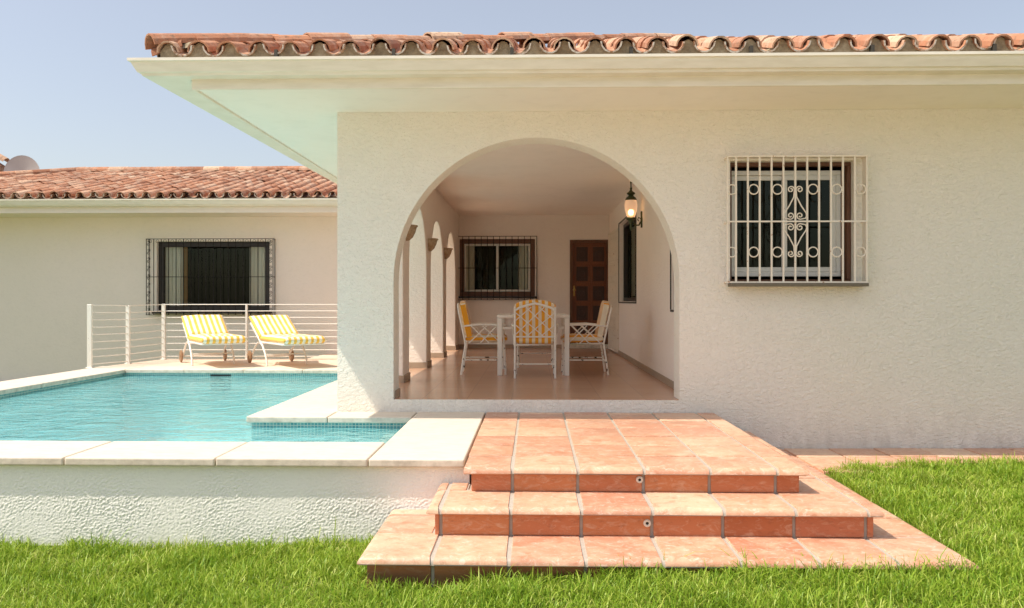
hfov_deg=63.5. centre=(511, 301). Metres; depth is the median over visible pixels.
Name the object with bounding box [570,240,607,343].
door
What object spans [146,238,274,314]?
window
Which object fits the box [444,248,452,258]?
wall sconce
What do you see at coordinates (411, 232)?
wall sconce
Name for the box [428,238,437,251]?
wall sconce
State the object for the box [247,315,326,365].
sun lounger
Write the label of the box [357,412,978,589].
garden steps
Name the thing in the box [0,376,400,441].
water
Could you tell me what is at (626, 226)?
window
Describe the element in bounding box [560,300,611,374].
garden chair
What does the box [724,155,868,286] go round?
window
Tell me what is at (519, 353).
garden chair
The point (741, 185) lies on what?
window
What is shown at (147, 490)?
swimming pool
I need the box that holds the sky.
[0,0,1023,168]
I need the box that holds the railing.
[85,304,336,367]
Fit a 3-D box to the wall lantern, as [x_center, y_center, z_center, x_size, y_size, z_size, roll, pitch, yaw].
[1.617,-1.276,11.012,0.234,0.672,0.170,0,0,1]
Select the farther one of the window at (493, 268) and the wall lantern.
the window at (493, 268)
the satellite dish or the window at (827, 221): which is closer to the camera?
the window at (827, 221)
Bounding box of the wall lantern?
[625,181,642,229]
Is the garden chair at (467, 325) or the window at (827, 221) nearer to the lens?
the window at (827, 221)
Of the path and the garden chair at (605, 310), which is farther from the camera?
the garden chair at (605, 310)
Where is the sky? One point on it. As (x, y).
(71, 95)
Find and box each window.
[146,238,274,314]
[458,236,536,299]
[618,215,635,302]
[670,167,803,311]
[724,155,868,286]
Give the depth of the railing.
14.26 m
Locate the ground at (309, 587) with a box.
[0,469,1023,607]
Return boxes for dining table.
[497,314,569,375]
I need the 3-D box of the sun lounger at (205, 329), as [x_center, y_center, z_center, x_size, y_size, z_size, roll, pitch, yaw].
[-4.795,0.620,13.255,0.736,0.790,1.717,0,0,-32]
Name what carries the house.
on the ground at (309, 587)
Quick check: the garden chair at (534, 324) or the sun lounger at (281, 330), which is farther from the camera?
the sun lounger at (281, 330)
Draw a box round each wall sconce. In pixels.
[406,224,417,240]
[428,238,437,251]
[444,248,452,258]
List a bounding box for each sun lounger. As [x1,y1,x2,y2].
[179,315,246,365]
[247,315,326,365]
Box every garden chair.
[457,300,506,374]
[511,299,558,377]
[517,345,552,367]
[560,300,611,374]
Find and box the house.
[0,32,1023,448]
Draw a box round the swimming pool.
[0,366,484,547]
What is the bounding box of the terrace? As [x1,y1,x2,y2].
[111,354,336,366]
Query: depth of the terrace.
13.69 m
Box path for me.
[784,448,1023,473]
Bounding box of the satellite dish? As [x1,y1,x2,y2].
[3,155,39,171]
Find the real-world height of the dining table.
0.732 m

